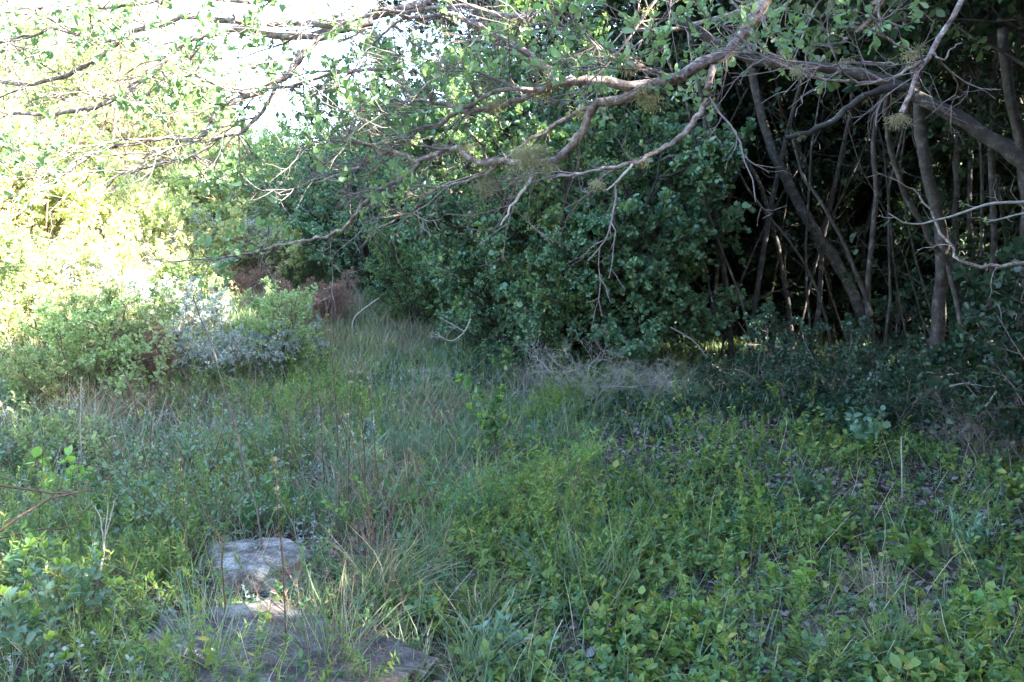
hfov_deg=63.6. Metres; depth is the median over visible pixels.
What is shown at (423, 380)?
grass tussock
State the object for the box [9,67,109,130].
hillside scrub
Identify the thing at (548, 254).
evergreen bush
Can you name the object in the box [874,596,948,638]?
grass tussock
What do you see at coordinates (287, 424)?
dry stalk
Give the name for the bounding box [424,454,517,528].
feathery bush
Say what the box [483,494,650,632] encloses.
grass tussock
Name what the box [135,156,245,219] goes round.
hillside scrub
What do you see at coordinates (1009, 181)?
undergrowth bush
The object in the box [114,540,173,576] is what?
grass tussock
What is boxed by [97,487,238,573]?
grass tussock
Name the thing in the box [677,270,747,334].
thin stem
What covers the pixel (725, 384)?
understory bush
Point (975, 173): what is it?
thin stem
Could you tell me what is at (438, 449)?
grass tussock
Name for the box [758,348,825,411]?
understory bush
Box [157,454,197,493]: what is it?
grass tussock
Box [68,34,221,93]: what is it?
hilltop tree
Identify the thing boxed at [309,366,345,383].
grass tussock
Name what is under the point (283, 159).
hillside scrub
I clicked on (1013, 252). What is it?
understory bush
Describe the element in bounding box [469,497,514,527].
grass tussock
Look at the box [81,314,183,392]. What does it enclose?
brown bush
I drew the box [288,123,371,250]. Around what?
hillside tree
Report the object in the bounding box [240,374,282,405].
grass tussock
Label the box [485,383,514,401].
grass tussock
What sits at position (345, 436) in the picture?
dry stalk
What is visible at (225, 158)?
hillside scrub
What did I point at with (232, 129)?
hillside scrub
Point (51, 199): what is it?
hillside scrub
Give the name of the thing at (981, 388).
understory bush
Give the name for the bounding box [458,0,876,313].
wood tree
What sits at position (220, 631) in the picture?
grass tussock
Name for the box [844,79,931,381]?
thin stem
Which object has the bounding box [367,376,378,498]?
dry stalk
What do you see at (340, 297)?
brown bush
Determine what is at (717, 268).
crowned tree
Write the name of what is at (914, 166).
undergrowth bush
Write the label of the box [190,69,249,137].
hillside scrub
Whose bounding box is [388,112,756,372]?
evergreen bush
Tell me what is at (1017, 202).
dead branch
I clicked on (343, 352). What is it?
dry grass
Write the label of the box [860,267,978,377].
understory bush
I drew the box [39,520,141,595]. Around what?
grass tussock
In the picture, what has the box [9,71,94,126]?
hillside scrub
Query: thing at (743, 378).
grass tussock
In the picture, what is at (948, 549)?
grass tussock
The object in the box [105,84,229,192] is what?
hillside tree
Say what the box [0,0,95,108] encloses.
hilltop tree
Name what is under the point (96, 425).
grass tussock
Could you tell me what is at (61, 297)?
hillside scrub
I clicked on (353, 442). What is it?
dry stalk
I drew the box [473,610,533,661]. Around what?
broad leaf sprig
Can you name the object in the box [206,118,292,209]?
hillside tree
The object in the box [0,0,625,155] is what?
sky
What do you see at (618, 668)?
cool green herbs
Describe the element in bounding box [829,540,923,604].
grass tussock
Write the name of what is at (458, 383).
grass tussock
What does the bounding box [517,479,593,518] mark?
grass tussock
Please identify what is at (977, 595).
leafy weed
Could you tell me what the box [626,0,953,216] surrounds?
wood tree
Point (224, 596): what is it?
dry stalk
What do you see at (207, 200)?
hillside scrub
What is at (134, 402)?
dry stalk
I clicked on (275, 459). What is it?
dry stalk
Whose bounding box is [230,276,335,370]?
green bush
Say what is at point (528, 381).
dead shrub
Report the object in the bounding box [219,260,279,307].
brown bush
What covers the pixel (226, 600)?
grass tussock
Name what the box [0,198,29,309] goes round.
hillside scrub
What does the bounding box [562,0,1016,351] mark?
crowned tree
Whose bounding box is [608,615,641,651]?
leafy weed
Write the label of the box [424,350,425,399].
dry stalk
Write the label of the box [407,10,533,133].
thin stem
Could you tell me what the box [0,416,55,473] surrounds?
leafy shrub
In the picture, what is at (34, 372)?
green bush
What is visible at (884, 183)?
thin stem
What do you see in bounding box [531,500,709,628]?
grass tussock
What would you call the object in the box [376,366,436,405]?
grass tussock
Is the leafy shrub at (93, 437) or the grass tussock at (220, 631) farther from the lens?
the leafy shrub at (93, 437)
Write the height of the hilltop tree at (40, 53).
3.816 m
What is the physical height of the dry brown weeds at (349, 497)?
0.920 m
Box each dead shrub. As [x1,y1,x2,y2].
[504,322,668,410]
[511,358,575,404]
[578,350,701,408]
[901,386,1023,483]
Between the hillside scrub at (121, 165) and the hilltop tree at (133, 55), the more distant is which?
the hilltop tree at (133, 55)
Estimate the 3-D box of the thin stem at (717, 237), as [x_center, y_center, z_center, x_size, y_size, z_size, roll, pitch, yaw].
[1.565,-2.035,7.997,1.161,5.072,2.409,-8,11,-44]
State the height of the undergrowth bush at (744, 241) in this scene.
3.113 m
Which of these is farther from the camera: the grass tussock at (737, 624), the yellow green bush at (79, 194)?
the yellow green bush at (79, 194)
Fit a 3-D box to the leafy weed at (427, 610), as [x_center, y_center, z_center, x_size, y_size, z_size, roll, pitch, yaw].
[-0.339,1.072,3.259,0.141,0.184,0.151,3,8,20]
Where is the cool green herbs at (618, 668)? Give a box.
[0,306,1023,681]
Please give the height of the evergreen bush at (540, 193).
3.579 m
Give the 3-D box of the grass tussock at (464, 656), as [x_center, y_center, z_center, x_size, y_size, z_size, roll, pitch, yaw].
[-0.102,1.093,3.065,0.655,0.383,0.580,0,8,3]
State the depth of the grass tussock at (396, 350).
8.77 m
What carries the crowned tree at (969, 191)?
on the ground at (20, 668)
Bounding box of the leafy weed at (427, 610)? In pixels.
[402,586,441,625]
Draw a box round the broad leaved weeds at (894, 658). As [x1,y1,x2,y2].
[4,314,1023,681]
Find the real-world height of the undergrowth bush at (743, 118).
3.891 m
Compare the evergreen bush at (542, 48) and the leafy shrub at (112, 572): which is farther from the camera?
the evergreen bush at (542, 48)
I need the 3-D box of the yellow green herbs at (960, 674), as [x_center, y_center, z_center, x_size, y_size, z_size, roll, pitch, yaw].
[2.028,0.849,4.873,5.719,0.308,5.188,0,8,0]
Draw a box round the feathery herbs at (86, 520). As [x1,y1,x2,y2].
[0,314,1023,681]
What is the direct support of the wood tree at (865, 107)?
on the ground at (20, 668)
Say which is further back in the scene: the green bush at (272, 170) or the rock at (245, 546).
the green bush at (272, 170)
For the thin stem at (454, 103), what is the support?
on the ground at (20, 668)
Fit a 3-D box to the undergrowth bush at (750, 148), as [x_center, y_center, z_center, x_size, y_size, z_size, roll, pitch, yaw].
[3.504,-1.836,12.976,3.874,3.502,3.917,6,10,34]
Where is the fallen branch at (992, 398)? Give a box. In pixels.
[944,344,1017,448]
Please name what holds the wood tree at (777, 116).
on the ground at (20, 668)
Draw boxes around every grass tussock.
[7,460,119,538]
[30,398,130,457]
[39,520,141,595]
[73,558,296,681]
[76,374,174,419]
[78,465,118,487]
[94,424,135,458]
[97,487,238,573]
[111,500,212,569]
[113,353,178,392]
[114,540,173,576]
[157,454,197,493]
[167,387,206,409]
[191,588,254,611]
[201,359,279,412]
[201,446,259,480]
[224,543,446,681]
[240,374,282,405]
[250,556,354,618]
[266,404,358,474]
[272,490,495,627]
[301,426,417,484]
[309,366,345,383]
[313,436,403,480]
[330,352,382,382]
[337,353,366,371]
[347,294,401,333]
[348,315,422,348]
[362,429,382,450]
[363,374,410,409]
[366,396,423,440]
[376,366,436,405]
[377,291,429,325]
[378,310,431,343]
[378,418,451,455]
[381,336,412,358]
[400,491,482,553]
[403,361,441,395]
[406,448,495,505]
[408,587,555,681]
[409,426,452,450]
[417,433,461,457]
[428,552,557,641]
[430,368,483,394]
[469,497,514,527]
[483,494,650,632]
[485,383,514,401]
[498,441,532,477]
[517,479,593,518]
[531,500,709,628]
[542,412,586,439]
[549,448,628,497]
[560,378,624,419]
[633,473,698,515]
[652,343,676,355]
[672,367,714,395]
[673,516,725,551]
[682,581,771,644]
[689,382,721,400]
[713,371,758,394]
[728,363,763,389]
[768,617,887,681]
[826,590,941,679]
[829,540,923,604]
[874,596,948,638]
[926,529,976,557]
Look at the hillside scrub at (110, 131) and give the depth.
14.66 m
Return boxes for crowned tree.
[555,0,826,366]
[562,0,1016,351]
[644,0,1011,350]
[656,0,869,341]
[776,0,1011,391]
[800,0,1023,94]
[925,14,1023,358]
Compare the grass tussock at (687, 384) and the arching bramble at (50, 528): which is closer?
the arching bramble at (50, 528)
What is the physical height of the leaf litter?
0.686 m
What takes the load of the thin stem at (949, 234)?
on the ground at (20, 668)
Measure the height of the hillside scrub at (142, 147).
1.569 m
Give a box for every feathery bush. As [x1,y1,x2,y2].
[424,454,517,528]
[468,427,607,536]
[518,420,615,480]
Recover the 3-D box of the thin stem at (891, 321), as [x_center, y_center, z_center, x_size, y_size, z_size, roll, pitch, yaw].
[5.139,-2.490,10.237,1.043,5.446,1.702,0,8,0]
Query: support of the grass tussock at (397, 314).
on the ground at (20, 668)
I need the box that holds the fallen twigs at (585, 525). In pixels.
[1,327,1018,681]
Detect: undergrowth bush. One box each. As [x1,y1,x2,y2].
[592,113,797,315]
[674,123,851,339]
[690,140,919,341]
[698,109,825,324]
[736,105,948,315]
[748,118,1020,342]
[823,102,1019,331]
[880,105,1012,229]
[960,156,1020,327]
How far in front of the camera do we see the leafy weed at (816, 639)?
2.80 m
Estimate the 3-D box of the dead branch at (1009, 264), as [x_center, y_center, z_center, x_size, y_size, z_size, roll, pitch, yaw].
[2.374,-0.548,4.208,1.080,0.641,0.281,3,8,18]
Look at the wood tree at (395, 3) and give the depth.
13.36 m
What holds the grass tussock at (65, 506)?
on the ground at (20, 668)
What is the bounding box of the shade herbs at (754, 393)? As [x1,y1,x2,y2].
[434,338,1011,446]
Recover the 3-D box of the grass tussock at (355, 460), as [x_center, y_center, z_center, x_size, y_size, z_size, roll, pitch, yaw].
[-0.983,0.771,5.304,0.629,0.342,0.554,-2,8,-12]
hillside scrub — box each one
[0,85,50,121]
[0,146,98,229]
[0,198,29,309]
[0,239,78,344]
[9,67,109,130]
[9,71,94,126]
[30,100,125,176]
[62,140,140,190]
[88,97,125,147]
[103,91,181,150]
[104,104,222,168]
[118,55,236,132]
[126,108,226,189]
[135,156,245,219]
[155,87,233,153]
[167,223,226,271]
[186,83,242,134]
[186,185,247,221]
[189,205,279,276]
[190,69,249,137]
[203,145,246,192]
[226,116,246,141]
[257,142,317,191]
[289,143,373,217]
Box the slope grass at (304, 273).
[0,204,617,413]
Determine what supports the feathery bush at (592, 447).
on the ground at (20, 668)
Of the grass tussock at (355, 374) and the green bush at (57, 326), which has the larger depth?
the grass tussock at (355, 374)
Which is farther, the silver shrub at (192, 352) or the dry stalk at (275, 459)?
the silver shrub at (192, 352)
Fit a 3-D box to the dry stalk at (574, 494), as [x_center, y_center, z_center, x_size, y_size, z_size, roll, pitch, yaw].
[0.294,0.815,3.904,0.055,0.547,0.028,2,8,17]
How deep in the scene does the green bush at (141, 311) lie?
7.21 m
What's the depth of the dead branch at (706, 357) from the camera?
7.57 m
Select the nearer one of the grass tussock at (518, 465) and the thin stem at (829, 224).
the grass tussock at (518, 465)
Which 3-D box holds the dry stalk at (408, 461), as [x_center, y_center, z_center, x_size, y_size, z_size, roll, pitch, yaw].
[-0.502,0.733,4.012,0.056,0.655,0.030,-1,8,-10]
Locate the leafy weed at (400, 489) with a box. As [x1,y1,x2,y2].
[380,470,419,515]
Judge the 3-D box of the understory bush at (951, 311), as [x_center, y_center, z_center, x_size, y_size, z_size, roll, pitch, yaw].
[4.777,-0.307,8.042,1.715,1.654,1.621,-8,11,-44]
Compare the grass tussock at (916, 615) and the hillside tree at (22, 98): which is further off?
the hillside tree at (22, 98)
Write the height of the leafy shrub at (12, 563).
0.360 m
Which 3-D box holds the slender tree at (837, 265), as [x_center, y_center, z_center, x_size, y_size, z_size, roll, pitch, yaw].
[3.161,-1.422,8.722,1.778,4.213,1.142,-3,8,-17]
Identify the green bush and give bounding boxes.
[0,98,137,247]
[0,214,50,303]
[0,265,32,348]
[0,282,80,348]
[0,340,77,414]
[3,286,152,407]
[10,250,124,319]
[22,162,156,257]
[42,269,195,375]
[49,210,181,293]
[82,164,208,255]
[133,102,303,235]
[146,215,261,281]
[149,243,238,308]
[202,187,342,268]
[213,196,315,285]
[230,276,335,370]
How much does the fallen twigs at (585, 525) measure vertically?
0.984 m
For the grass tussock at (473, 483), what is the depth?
4.75 m
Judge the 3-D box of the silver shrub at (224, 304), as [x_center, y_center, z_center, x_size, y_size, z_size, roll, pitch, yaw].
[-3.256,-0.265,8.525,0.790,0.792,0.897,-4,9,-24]
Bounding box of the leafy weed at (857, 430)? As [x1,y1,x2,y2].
[843,405,889,451]
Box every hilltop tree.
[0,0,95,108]
[0,21,71,96]
[60,9,145,132]
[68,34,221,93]
[93,10,187,101]
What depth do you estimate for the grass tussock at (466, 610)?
3.39 m
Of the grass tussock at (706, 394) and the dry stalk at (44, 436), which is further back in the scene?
the grass tussock at (706, 394)
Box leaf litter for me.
[0,342,1023,681]
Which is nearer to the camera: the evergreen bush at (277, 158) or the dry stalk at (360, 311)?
the dry stalk at (360, 311)
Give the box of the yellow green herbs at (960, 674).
[363,389,1023,681]
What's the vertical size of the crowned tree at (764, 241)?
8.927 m
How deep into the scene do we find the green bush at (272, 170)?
12.87 m
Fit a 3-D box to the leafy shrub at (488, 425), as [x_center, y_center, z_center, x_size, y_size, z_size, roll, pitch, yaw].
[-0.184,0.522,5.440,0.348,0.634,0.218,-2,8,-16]
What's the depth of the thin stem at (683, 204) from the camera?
8.34 m
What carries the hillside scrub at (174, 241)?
on the ground at (20, 668)
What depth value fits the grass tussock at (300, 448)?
5.57 m
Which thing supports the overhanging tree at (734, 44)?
on the ground at (20, 668)
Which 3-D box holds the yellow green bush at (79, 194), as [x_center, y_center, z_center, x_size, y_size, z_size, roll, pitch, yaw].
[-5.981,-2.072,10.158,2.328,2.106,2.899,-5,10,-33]
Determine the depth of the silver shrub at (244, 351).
7.58 m
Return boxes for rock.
[126,597,441,681]
[201,537,316,593]
[406,367,453,383]
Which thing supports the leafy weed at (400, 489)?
on the ground at (20, 668)
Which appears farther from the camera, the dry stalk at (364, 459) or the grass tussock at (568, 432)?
the grass tussock at (568, 432)
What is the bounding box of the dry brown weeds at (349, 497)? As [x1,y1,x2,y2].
[0,311,480,681]
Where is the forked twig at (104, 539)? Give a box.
[90,489,124,596]
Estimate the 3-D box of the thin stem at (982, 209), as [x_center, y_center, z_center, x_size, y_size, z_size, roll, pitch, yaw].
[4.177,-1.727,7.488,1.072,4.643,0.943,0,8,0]
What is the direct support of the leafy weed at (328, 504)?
on the ground at (20, 668)
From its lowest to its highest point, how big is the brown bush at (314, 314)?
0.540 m
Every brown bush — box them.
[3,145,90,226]
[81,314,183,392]
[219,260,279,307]
[255,299,320,330]
[270,266,361,327]
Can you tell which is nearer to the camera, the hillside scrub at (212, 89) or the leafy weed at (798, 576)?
the leafy weed at (798, 576)
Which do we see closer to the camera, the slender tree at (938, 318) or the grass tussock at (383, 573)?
the grass tussock at (383, 573)
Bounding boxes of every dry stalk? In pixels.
[38,427,45,528]
[79,376,82,487]
[124,372,139,433]
[148,395,153,478]
[178,458,189,603]
[189,478,246,623]
[190,271,262,548]
[260,451,286,649]
[284,408,290,484]
[317,384,324,489]
[323,288,342,462]
[340,416,352,460]
[344,413,372,593]
[347,370,352,509]
[352,298,378,341]
[358,372,365,485]
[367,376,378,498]
[404,427,412,545]
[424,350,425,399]
[548,619,562,658]
[571,459,579,536]
[769,645,780,681]
[901,436,902,503]
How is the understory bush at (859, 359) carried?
on the ground at (20, 668)
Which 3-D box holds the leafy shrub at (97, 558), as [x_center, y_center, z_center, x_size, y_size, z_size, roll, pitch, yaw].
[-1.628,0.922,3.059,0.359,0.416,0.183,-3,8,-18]
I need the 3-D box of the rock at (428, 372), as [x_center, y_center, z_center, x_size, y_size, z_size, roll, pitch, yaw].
[-0.721,0.425,8.193,0.678,0.295,0.409,-1,8,-6]
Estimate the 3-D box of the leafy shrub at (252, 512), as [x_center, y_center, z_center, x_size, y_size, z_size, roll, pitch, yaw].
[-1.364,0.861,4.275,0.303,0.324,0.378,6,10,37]
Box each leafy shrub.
[0,404,105,463]
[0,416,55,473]
[0,517,56,602]
[0,527,40,554]
[0,537,81,681]
[9,531,124,639]
[47,426,303,565]
[47,540,133,595]
[63,414,162,480]
[82,465,160,534]
[110,475,172,522]
[113,314,194,409]
[161,376,258,492]
[215,470,289,535]
[219,400,290,472]
[455,373,507,461]
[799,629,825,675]
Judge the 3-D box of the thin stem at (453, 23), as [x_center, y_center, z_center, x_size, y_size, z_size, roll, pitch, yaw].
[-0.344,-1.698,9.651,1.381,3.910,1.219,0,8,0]
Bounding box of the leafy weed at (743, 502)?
[736,485,767,538]
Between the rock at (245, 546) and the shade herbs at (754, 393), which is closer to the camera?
the rock at (245, 546)
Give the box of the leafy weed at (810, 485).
[790,465,832,501]
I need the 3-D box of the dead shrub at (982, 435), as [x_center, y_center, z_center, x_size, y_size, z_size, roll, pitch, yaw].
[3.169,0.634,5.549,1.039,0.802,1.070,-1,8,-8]
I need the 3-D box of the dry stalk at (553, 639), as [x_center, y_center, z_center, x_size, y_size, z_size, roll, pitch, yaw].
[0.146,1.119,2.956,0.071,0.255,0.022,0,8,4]
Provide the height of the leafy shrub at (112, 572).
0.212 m
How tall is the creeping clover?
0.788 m
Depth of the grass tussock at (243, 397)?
7.08 m
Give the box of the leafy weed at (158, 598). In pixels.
[138,587,187,625]
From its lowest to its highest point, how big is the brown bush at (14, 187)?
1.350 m
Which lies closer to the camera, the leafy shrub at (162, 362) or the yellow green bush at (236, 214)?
the leafy shrub at (162, 362)
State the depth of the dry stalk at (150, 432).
5.00 m
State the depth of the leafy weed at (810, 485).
4.75 m
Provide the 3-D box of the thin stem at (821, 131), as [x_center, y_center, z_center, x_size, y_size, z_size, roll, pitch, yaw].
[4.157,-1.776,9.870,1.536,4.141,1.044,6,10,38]
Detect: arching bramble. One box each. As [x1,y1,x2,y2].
[0,484,84,493]
[0,489,94,531]
[0,496,90,538]
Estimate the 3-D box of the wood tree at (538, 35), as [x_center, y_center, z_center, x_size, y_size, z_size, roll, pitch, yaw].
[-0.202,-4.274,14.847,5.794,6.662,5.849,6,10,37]
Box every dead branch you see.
[427,318,470,340]
[670,327,762,386]
[866,172,1023,295]
[879,178,1023,224]
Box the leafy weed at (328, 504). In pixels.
[321,475,379,534]
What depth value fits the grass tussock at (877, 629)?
2.92 m
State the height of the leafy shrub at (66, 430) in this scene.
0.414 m
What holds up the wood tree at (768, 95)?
on the ground at (20, 668)
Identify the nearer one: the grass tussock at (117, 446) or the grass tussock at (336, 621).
the grass tussock at (336, 621)
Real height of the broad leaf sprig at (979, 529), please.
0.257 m
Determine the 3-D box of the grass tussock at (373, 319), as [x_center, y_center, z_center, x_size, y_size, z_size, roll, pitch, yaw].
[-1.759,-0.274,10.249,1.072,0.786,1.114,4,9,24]
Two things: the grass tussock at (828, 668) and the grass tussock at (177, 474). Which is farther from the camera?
the grass tussock at (177, 474)
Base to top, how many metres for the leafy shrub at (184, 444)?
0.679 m
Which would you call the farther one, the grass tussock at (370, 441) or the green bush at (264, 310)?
the green bush at (264, 310)
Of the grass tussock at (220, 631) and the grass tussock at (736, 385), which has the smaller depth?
the grass tussock at (220, 631)
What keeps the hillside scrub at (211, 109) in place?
on the ground at (20, 668)
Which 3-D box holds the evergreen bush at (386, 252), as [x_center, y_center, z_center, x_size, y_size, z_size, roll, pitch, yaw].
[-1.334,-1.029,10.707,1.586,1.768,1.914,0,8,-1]
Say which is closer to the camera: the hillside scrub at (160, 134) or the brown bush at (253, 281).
the brown bush at (253, 281)
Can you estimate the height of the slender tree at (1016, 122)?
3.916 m
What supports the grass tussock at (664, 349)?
on the ground at (20, 668)
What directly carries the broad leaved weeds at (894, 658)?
on the ground at (20, 668)
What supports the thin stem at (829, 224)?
on the ground at (20, 668)
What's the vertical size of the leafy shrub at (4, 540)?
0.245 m
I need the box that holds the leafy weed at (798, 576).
[763,558,820,603]
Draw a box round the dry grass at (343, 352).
[0,205,683,436]
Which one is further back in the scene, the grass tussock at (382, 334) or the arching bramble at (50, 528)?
the grass tussock at (382, 334)
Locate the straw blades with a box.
[0,313,1023,681]
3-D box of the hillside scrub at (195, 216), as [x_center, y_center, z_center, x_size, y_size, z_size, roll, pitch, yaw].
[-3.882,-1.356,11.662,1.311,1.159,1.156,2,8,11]
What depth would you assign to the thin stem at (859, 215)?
11.06 m
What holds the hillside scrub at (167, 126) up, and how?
on the ground at (20, 668)
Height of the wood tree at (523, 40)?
8.662 m
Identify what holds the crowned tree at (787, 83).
on the ground at (20, 668)
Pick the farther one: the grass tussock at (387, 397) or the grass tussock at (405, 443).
the grass tussock at (387, 397)
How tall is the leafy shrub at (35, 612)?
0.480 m
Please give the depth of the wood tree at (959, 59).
7.78 m
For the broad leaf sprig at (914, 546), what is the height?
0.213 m
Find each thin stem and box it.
[371,42,455,313]
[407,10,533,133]
[417,1,472,226]
[434,18,534,179]
[555,17,725,364]
[617,0,795,375]
[636,53,834,376]
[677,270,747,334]
[720,46,899,357]
[742,15,837,341]
[742,55,847,342]
[761,1,843,359]
[778,28,962,345]
[782,75,909,350]
[795,72,949,343]
[839,86,896,307]
[840,24,931,312]
[843,0,944,380]
[843,59,996,342]
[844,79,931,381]
[846,84,931,324]
[882,59,956,345]
[915,95,999,252]
[921,16,1018,304]
[929,22,1020,317]
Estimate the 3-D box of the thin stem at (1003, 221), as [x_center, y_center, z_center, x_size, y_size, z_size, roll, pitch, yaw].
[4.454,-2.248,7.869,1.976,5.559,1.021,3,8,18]
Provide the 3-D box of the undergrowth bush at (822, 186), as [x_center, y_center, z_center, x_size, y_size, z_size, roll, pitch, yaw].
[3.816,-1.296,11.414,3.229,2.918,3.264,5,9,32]
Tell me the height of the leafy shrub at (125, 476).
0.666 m
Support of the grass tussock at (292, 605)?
on the ground at (20, 668)
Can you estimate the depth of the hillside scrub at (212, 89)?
20.38 m
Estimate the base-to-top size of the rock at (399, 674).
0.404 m
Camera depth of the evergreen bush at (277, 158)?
11.66 m
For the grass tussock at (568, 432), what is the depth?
6.08 m
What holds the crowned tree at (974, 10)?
on the ground at (20, 668)
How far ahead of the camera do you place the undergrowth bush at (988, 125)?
11.59 m
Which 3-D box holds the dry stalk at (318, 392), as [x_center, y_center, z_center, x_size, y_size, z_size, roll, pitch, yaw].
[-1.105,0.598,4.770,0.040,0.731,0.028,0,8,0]
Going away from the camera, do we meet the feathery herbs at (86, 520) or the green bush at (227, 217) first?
the feathery herbs at (86, 520)
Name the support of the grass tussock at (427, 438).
on the ground at (20, 668)
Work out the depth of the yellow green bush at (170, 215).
11.42 m
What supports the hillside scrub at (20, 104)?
on the ground at (20, 668)
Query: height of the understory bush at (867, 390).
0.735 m
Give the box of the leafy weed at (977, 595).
[952,581,1015,618]
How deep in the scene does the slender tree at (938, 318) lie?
6.90 m
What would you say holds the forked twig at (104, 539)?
on the ground at (20, 668)
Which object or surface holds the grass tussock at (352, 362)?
on the ground at (20, 668)
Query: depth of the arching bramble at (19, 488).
3.78 m
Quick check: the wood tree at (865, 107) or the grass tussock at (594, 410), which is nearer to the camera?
the grass tussock at (594, 410)
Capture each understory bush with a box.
[691,353,745,400]
[733,300,831,389]
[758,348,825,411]
[780,311,884,398]
[847,346,962,440]
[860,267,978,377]
[894,332,1012,431]
[916,282,1023,461]
[919,227,1020,370]
[931,236,1023,464]
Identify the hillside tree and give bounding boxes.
[0,0,133,145]
[0,45,72,235]
[8,0,223,189]
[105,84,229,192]
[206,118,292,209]
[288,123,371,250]
[293,107,448,275]
[313,26,472,272]
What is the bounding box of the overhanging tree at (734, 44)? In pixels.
[0,0,1023,331]
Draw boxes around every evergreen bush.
[237,129,415,289]
[253,129,466,295]
[334,206,457,329]
[357,0,719,326]
[370,12,772,380]
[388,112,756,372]
[397,110,666,356]
[409,16,745,338]
[409,190,619,369]
[493,185,706,366]
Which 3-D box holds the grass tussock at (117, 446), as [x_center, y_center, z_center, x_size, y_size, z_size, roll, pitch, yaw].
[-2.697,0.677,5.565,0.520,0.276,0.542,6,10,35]
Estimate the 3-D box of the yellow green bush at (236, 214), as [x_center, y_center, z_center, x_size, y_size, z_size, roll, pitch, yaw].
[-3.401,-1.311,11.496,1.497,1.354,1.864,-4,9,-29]
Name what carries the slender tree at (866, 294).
on the ground at (20, 668)
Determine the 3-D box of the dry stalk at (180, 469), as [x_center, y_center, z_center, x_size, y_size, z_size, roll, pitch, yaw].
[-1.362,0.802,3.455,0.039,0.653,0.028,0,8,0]
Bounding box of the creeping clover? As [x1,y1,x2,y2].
[0,317,1017,681]
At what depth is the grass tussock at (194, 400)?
6.92 m
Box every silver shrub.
[31,232,125,297]
[120,260,207,322]
[162,279,234,348]
[167,317,257,383]
[196,319,289,388]
[266,314,329,372]
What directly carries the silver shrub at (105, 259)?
on the ground at (20, 668)
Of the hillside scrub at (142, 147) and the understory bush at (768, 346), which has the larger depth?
the hillside scrub at (142, 147)
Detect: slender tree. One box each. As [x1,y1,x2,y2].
[742,25,903,376]
[746,2,891,372]
[849,0,1010,409]
[849,12,1013,415]
[941,7,1023,369]
[948,22,995,377]
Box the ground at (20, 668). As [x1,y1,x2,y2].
[0,148,1023,681]
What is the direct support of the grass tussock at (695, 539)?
on the ground at (20, 668)
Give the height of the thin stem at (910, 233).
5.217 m
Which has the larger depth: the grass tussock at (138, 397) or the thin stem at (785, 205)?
the thin stem at (785, 205)
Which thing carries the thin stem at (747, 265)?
on the ground at (20, 668)
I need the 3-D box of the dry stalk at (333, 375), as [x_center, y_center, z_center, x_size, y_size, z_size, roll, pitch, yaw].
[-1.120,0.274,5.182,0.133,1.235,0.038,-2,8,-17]
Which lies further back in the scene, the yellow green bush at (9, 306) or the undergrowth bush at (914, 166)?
the undergrowth bush at (914, 166)
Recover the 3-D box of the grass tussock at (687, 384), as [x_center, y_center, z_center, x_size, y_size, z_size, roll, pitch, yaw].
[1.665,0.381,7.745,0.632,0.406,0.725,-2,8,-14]
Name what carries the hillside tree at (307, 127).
on the ground at (20, 668)
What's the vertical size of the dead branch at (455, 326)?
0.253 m
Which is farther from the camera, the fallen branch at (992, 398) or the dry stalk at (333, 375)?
the fallen branch at (992, 398)
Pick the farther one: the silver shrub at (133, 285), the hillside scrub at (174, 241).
the hillside scrub at (174, 241)
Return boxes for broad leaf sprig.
[26,445,94,501]
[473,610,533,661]
[657,596,706,637]
[885,527,939,567]
[932,497,1007,555]
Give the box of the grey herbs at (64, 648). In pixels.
[0,318,424,681]
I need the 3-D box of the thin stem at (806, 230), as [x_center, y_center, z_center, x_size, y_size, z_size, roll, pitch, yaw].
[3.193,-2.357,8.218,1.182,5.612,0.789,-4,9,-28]
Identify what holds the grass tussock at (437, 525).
on the ground at (20, 668)
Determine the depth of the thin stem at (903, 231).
7.53 m
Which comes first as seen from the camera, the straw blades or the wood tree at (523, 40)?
the straw blades
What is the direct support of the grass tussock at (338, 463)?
on the ground at (20, 668)
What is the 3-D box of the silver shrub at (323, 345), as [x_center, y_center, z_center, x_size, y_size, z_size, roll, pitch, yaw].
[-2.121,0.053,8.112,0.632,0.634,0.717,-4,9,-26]
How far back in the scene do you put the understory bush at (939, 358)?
5.27 m
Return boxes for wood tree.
[322,0,856,197]
[369,0,612,153]
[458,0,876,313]
[499,2,658,103]
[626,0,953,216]
[682,16,1023,335]
[692,0,1022,297]
[717,40,1023,201]
[748,54,1002,169]
[834,0,1023,274]
[877,12,1023,279]
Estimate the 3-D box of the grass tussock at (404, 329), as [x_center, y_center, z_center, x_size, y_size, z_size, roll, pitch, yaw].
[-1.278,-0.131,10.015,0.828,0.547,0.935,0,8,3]
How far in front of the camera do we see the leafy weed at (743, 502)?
4.28 m
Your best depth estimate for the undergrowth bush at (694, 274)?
11.73 m
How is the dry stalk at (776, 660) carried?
on the ground at (20, 668)
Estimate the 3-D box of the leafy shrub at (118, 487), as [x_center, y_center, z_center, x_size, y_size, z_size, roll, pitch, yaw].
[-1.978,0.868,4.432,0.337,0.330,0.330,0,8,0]
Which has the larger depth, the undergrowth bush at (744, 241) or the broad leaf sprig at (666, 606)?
the undergrowth bush at (744, 241)
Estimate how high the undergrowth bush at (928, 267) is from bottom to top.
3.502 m
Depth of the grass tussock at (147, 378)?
7.21 m
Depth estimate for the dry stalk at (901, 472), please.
4.79 m

